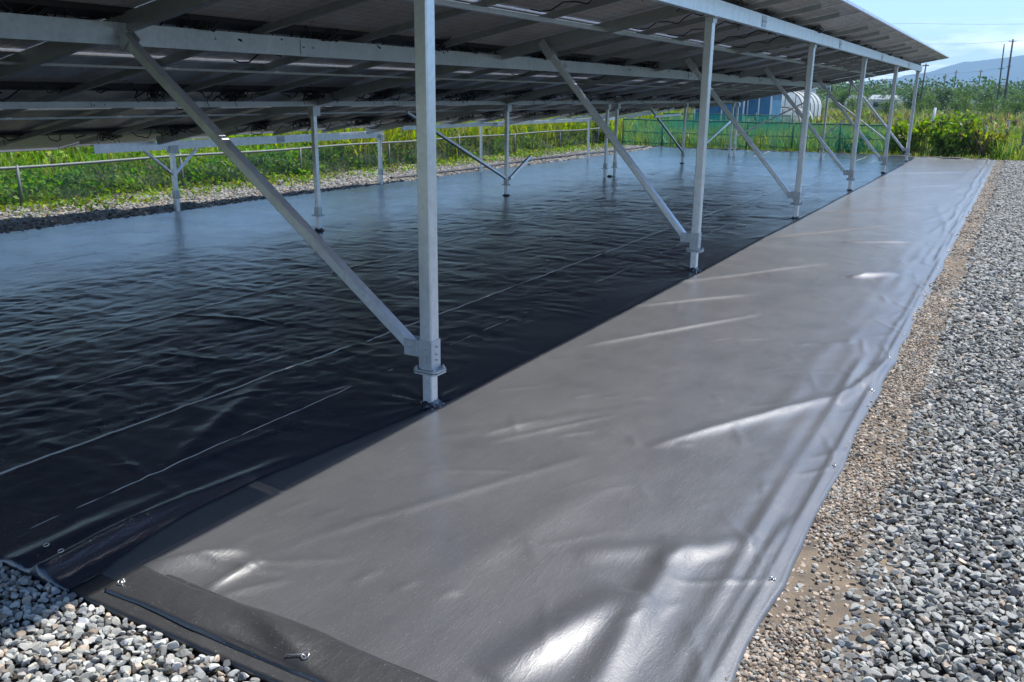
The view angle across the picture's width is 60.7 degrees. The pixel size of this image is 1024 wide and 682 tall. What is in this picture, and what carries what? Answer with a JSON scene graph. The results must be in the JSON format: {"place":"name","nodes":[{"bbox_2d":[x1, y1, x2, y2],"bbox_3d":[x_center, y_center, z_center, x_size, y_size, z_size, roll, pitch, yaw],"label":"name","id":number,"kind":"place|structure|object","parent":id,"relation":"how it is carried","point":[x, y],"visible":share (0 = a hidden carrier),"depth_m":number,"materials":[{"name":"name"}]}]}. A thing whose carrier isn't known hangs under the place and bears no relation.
{"place":"outdoors","nodes":[
{"label":"outdoors","id":0,"kind":"place"},
{"bbox_2d":[0,562,259,681],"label":"gravel","id":1,"kind":"structure","parent":0,"point":[37,614],"depth_m":2.59,"materials":[{"name":"grey gravel"}]},
{"bbox_2d":[0,134,354,195],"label":"tall grass","id":2,"kind":"structure","parent":0,"point":[53,171],"depth_m":15.07,"materials":[{"name":"green plant"}]},
{"bbox_2d":[0,145,652,232],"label":"gravel","id":3,"kind":"structure","parent":0,"point":[42,219],"depth_m":13.38,"materials":[{"name":"grey gravel"}]},
{"bbox_2d":[389,146,647,178],"bbox_3d":[0.958,-4.618,22.194,0.351,0.140,13.302,9,18,28],"label":"rolled film","id":4,"kind":"object","parent":3,"relation":"on","point":[498,164],"visible":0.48,"depth_m":20.84,"materials":[{"name":"black"}]},
{"bbox_2d":[0,191,1023,681],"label":"gravel ground","id":5,"kind":"structure","parent":0,"point":[886,659],"depth_m":2.75,"materials":[{"name":"grey gravel"}]},
{"bbox_2d":[92,165,118,194],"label":"dry stalks","id":6,"kind":"object","parent":5,"relation":"on","point":[105,177],"visible":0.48,"depth_m":13.82,"materials":[{"name":"brown"}]},
{"bbox_2d":[0,127,598,205],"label":"net fence","id":7,"kind":"object","parent":5,"relation":"on","point":[252,159],"visible":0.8,"depth_m":16.17,"materials":[{"name":"metal"}]},
{"bbox_2d":[0,146,753,297],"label":"ground sheet","id":8,"kind":"object","parent":5,"relation":"on","point":[35,259],"visible":0.84,"depth_m":10.88,"materials":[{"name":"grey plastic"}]},
{"bbox_2d":[0,151,913,593],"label":"ground sheet","id":9,"kind":"object","parent":5,"relation":"on","point":[138,407],"visible":0.89,"depth_m":5.84,"materials":[{"name":"black plastic"}]},
{"bbox_2d":[0,0,948,402],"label":"solar array","id":10,"kind":"object","parent":5,"relation":"on","point":[116,76],"visible":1,"depth_m":8.41,"materials":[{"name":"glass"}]},
{"bbox_2d":[69,157,995,681],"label":"ground sheet","id":11,"kind":"object","parent":5,"relation":"on","point":[637,491],"visible":0.98,"depth_m":3.53,"materials":[{"name":"grey plastic"}]},
{"bbox_2d":[286,653,305,656],"bbox_3d":[-0.620,0.924,2.516,0.061,0.064,0.005,3,16,9],"label":"ground pin","id":12,"kind":"object","parent":11,"relation":"on","point":[304,655],"visible":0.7,"depth_m":2.51,"materials":[{"name":"silver metal"}]},
{"bbox_2d":[651,145,990,159],"bbox_3d":[8.631,-5.507,25.656,9.606,0.110,0.154,9,18,28],"label":"gravel strip","id":13,"kind":"object","parent":5,"relation":"on","point":[838,153],"visible":0.37,"depth_m":25.10,"materials":[{"name":"black gravel"}]},
{"bbox_2d":[739,162,1003,681],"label":"sand strip","id":14,"kind":"object","parent":5,"relation":"on","point":[807,552],"visible":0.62,"depth_m":3.05,"materials":[{"name":"beige gravel"}]},
{"bbox_2d":[736,319,1023,681],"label":"gravel","id":15,"kind":"structure","parent":5,"relation":"on","point":[998,409],"depth_m":3.32,"materials":[{"name":"grey gravel"}]},
{"bbox_2d":[100,98,1021,193],"bbox_3d":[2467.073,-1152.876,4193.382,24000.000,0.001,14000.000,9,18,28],"label":"ground","id":16,"kind":"structure","parent":0,"point":[900,101],"depth_m":156.93,"materials":[{"name":"green plant"}]},
{"bbox_2d":[0,123,438,169],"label":"weeds","id":17,"kind":"object","parent":16,"relation":"on","point":[51,152],"visible":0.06,"depth_m":16.30,"materials":[{"name":"green plant"}]},
{"bbox_2d":[0,140,624,220],"bbox_3d":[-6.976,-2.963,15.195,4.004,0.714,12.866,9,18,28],"label":"weeds","id":18,"kind":"object","parent":16,"relation":"on","point":[195,171],"visible":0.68,"depth_m":14.82,"materials":[{"name":"green plant"}]},
{"bbox_2d":[234,114,644,167],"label":"tall grass","id":19,"kind":"structure","parent":16,"relation":"on","point":[409,134],"depth_m":23.27,"materials":[{"name":"green plant"}]},
{"bbox_2d":[276,121,603,164],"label":"weeds","id":20,"kind":"object","parent":16,"relation":"on","point":[403,157],"visible":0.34,"depth_m":23.19,"materials":[{"name":"green plant"}]},
{"bbox_2d":[585,114,614,143],"bbox_3d":[2.957,-6.981,29.197,1.164,1.158,1.029,4,16,13],"label":"shrub","id":21,"kind":"object","parent":16,"relation":"on","point":[601,134],"visible":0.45,"depth_m":28.95,"materials":[{"name":"green plant"}]},
{"bbox_2d":[694,106,720,119],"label":"blue shed","id":22,"kind":"structure","parent":16,"relation":"on","point":[715,110],"depth_m":46.36,"materials":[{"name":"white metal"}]},
{"bbox_2d":[663,112,790,134],"bbox_3d":[8.180,-8.268,33.707,4.893,1.113,0.119,8,17,24],"label":"net fence","id":23,"kind":"object","parent":16,"relation":"on","point":[718,117],"visible":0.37,"depth_m":33.70,"materials":[{"name":"teal"}]},
{"bbox_2d":[721,101,746,120],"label":"blue shed","id":24,"kind":"structure","parent":16,"relation":"on","point":[743,107],"depth_m":45.33,"materials":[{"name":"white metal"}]},
{"bbox_2d":[622,117,891,153],"bbox_3d":[7.359,-6.430,27.375,8.350,0.991,0.117,9,18,28],"label":"net fence","id":25,"kind":"object","parent":16,"relation":"on","point":[840,132],"visible":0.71,"depth_m":27.20,"materials":[{"name":"teal"}]},
{"bbox_2d":[746,94,781,125],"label":"blue shed","id":26,"kind":"structure","parent":16,"relation":"on","point":[770,105],"depth_m":45.19,"materials":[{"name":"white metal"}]},
{"bbox_2d":[780,106,813,123],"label":"greenhouse","id":27,"kind":"object","parent":16,"relation":"on","point":[792,112],"visible":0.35,"depth_m":49.41,"materials":[{"name":"white plastic"}]},
{"bbox_2d":[778,86,817,92],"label":"house","id":28,"kind":"structure","parent":16,"relation":"on","point":[813,90],"depth_m":139.93,"materials":[{"name":"white"}]},
{"bbox_2d":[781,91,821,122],"bbox_3d":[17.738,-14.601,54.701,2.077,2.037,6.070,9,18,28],"label":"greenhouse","id":29,"kind":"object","parent":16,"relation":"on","point":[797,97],"visible":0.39,"depth_m":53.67,"materials":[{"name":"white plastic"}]},
{"bbox_2d":[637,141,1023,160],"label":"verge grass","id":30,"kind":"structure","parent":16,"relation":"on","point":[882,153],"depth_m":25.88,"materials":[{"name":"green plant"}]},
{"bbox_2d":[829,91,842,107],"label":"tree","id":31,"kind":"object","parent":16,"relation":"on","point":[836,95],"visible":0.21,"depth_m":115.36,"materials":[{"name":"green plant"}]},
{"bbox_2d":[824,88,853,109],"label":"tree","id":32,"kind":"object","parent":16,"relation":"on","point":[836,99],"visible":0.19,"depth_m":106.94,"materials":[{"name":"green plant"}]},
{"bbox_2d":[837,91,850,105],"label":"tree","id":33,"kind":"object","parent":16,"relation":"on","point":[843,96],"visible":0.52,"depth_m":104.06,"materials":[{"name":"green plant"}]},
{"bbox_2d":[835,96,868,112],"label":"tree","id":34,"kind":"object","parent":16,"relation":"on","point":[853,105],"visible":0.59,"depth_m":78.68,"materials":[{"name":"green plant"}]},
{"bbox_2d":[836,126,872,153],"bbox_3d":[10.316,-5.996,26.430,0.788,0.981,1.098,-10,19,-34],"label":"shrub","id":35,"kind":"object","parent":16,"relation":"on","point":[860,141],"visible":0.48,"depth_m":26.23,"materials":[{"name":"green plant"}]},
{"bbox_2d":[838,91,871,109],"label":"tree","id":36,"kind":"object","parent":16,"relation":"on","point":[863,103],"visible":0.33,"depth_m":98.36,"materials":[{"name":"green plant"}]},
{"bbox_2d":[844,95,867,110],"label":"greenhouse","id":37,"kind":"object","parent":16,"relation":"on","point":[856,96],"visible":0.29,"depth_m":98.91,"materials":[{"name":"white plastic"}]},
{"bbox_2d":[873,93,889,106],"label":"tree","id":38,"kind":"object","parent":16,"relation":"on","point":[881,98],"visible":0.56,"depth_m":99.80,"materials":[{"name":"plant"}]},
{"bbox_2d":[869,95,899,110],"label":"house","id":39,"kind":"structure","parent":16,"relation":"on","point":[876,100],"depth_m":99.95,"materials":[{"name":"white"}]},
{"bbox_2d":[875,100,897,113],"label":"tree","id":40,"kind":"object","parent":16,"relation":"on","point":[886,104],"visible":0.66,"depth_m":73.02,"materials":[{"name":"green plant"}]},
{"bbox_2d":[883,94,908,109],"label":"tree","id":41,"kind":"object","parent":16,"relation":"on","point":[899,107],"visible":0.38,"depth_m":96.05,"materials":[{"name":"green plant"}]},
{"bbox_2d":[881,114,935,155],"bbox_3d":[11.778,-6.033,25.838,1.549,1.320,1.223,3,16,9],"label":"shrub","id":42,"kind":"object","parent":16,"relation":"on","point":[900,131],"visible":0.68,"depth_m":25.61,"materials":[{"name":"green plant"}]},
{"bbox_2d":[902,89,926,109],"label":"tree","id":43,"kind":"object","parent":16,"relation":"on","point":[909,103],"visible":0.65,"depth_m":99.00,"materials":[{"name":"green plant"}]},
{"bbox_2d":[816,75,1023,101],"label":"wood","id":44,"kind":"object","parent":16,"relation":"on","point":[870,89],"visible":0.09,"depth_m":159.69,"materials":[{"name":"green plant"}]},
{"bbox_2d":[904,100,936,113],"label":"tree","id":45,"kind":"object","parent":16,"relation":"on","point":[920,106],"visible":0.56,"depth_m":71.38,"materials":[{"name":"green plant"}]},
{"bbox_2d":[919,64,928,103],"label":"utility pole","id":46,"kind":"object","parent":16,"relation":"on","point":[925,65],"visible":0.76,"depth_m":87.82,"materials":[{"name":"grey wood"}]},
{"bbox_2d":[910,94,945,110],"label":"tree","id":47,"kind":"object","parent":16,"relation":"on","point":[930,100],"visible":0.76,"depth_m":94.11,"materials":[{"name":"green plant"}]},
{"bbox_2d":[925,94,937,110],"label":"tree","id":48,"kind":"object","parent":16,"relation":"on","point":[931,99],"visible":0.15,"depth_m":105.03,"materials":[{"name":"green plant"}]},
{"bbox_2d":[929,108,936,131],"bbox_3d":[17.800,-9.236,37.068,0.200,1.258,0.100,9,18,28],"label":"marker post","id":49,"kind":"object","parent":16,"relation":"on","point":[934,113],"visible":0.35,"depth_m":36.93,"materials":[{"name":"white plastic"}]},
{"bbox_2d":[931,88,956,110],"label":"tree","id":50,"kind":"object","parent":16,"relation":"on","point":[947,94],"visible":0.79,"depth_m":94.77,"materials":[{"name":"green plant"}]},
{"bbox_2d":[921,108,989,156],"bbox_3d":[12.739,-5.905,25.126,1.723,1.565,1.612,9,18,28],"label":"shrub","id":51,"kind":"object","parent":16,"relation":"on","point":[951,133],"visible":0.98,"depth_m":24.89,"materials":[{"name":"green plant"}]},
{"bbox_2d":[942,98,969,114],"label":"tree","id":52,"kind":"object","parent":16,"relation":"on","point":[957,105],"visible":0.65,"depth_m":71.66,"materials":[{"name":"green plant"}]},
{"bbox_2d":[952,88,976,112],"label":"tree","id":53,"kind":"object","parent":16,"relation":"on","point":[963,93],"visible":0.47,"depth_m":100.00,"materials":[{"name":"green plant"}]},
{"bbox_2d":[946,93,985,111],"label":"tree","id":54,"kind":"object","parent":16,"relation":"on","point":[964,101],"visible":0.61,"depth_m":90.45,"materials":[{"name":"green plant"}]},
{"bbox_2d":[968,122,1000,158],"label":"dry stalks","id":55,"kind":"object","parent":16,"relation":"on","point":[979,152],"visible":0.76,"depth_m":24.61,"materials":[{"name":"brown plant"}]},
{"bbox_2d":[974,91,998,112],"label":"tree","id":56,"kind":"object","parent":16,"relation":"on","point":[983,96],"visible":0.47,"depth_m":93.87,"materials":[{"name":"green plant"}]},
{"bbox_2d":[965,120,1018,158],"bbox_3d":[13.481,-5.665,24.871,1.602,1.227,0.893,9,18,28],"label":"shrub","id":57,"kind":"object","parent":16,"relation":"on","point":[998,136],"visible":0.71,"depth_m":24.72,"materials":[{"name":"green plant"}]},
{"bbox_2d":[977,95,1007,116],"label":"tree","id":58,"kind":"object","parent":16,"relation":"on","point":[991,105],"visible":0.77,"depth_m":72.66,"materials":[{"name":"green plant"}]},
{"bbox_2d":[995,44,1004,109],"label":"utility pole","id":59,"kind":"object","parent":16,"relation":"on","point":[1001,68],"visible":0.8,"depth_m":134.97,"materials":[{"name":"brown wood"}]},
{"bbox_2d":[999,98,1013,110],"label":"tree","id":60,"kind":"object","parent":16,"relation":"on","point":[1002,101],"visible":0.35,"depth_m":103.64,"materials":[{"name":"green plant"}]},
{"bbox_2d":[1003,39,1014,104],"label":"utility pole","id":61,"kind":"object","parent":16,"relation":"on","point":[1007,77],"visible":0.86,"depth_m":134.33,"materials":[{"name":"brown wood"}]},
{"bbox_2d":[999,100,1023,116],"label":"tree","id":62,"kind":"object","parent":16,"relation":"on","point":[1015,105],"visible":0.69,"depth_m":69.44,"materials":[{"name":"green plant"}]},
{"bbox_2d":[999,90,1023,110],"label":"tree","id":63,"kind":"object","parent":16,"relation":"on","point":[1016,97],"visible":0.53,"depth_m":94.64,"materials":[{"name":"green plant"}]},
{"bbox_2d":[1019,131,1023,150],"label":"stake","id":64,"kind":"object","parent":16,"relation":"on","point":[1022,141],"visible":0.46,"depth_m":25.41,"materials":[{"name":"grey"}]},
{"bbox_2d":[720,114,1014,120],"bbox_3d":[11.612,-6.952,27.266,10.450,0.053,0.013,9,18,28],"label":"fence wire","id":65,"kind":"object","parent":64,"relation":"attached to","point":[844,116],"visible":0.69,"depth_m":27.97,"materials":[{"name":"green"}]},
{"bbox_2d":[439,109,695,129],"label":"tall grass","id":66,"kind":"structure","parent":0,"point":[651,117],"depth_m":39.88,"materials":[{"name":"green plant"}]},
{"bbox_2d":[610,118,1023,160],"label":"meadow grass","id":67,"kind":"structure","parent":0,"point":[762,138],"depth_m":29.04,"materials":[{"name":"green plant"}]},
{"bbox_2d":[669,106,1023,132],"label":"meadow grass","id":68,"kind":"structure","parent":0,"point":[867,114],"depth_m":55.90,"materials":[{"name":"green plant"}]},
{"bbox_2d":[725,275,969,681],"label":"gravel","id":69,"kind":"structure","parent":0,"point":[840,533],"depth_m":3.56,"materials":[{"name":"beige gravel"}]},
{"bbox_2d":[831,0,1023,82],"label":"sky","id":70,"kind":"structure","parent":0,"point":[949,27],"materials":[{"name":"blue"}]},
{"bbox_2d":[834,55,1023,99],"bbox_3d":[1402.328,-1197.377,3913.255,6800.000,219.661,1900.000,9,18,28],"label":"mountains","id":71,"kind":"structure","parent":0,"point":[1016,71],"depth_m":3256.46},
{"bbox_2d":[911,160,1023,334],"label":"gravel","id":72,"kind":"structure","parent":0,"point":[992,286],"depth_m":8.81,"materials":[{"name":"grey gravel"}]}
]}

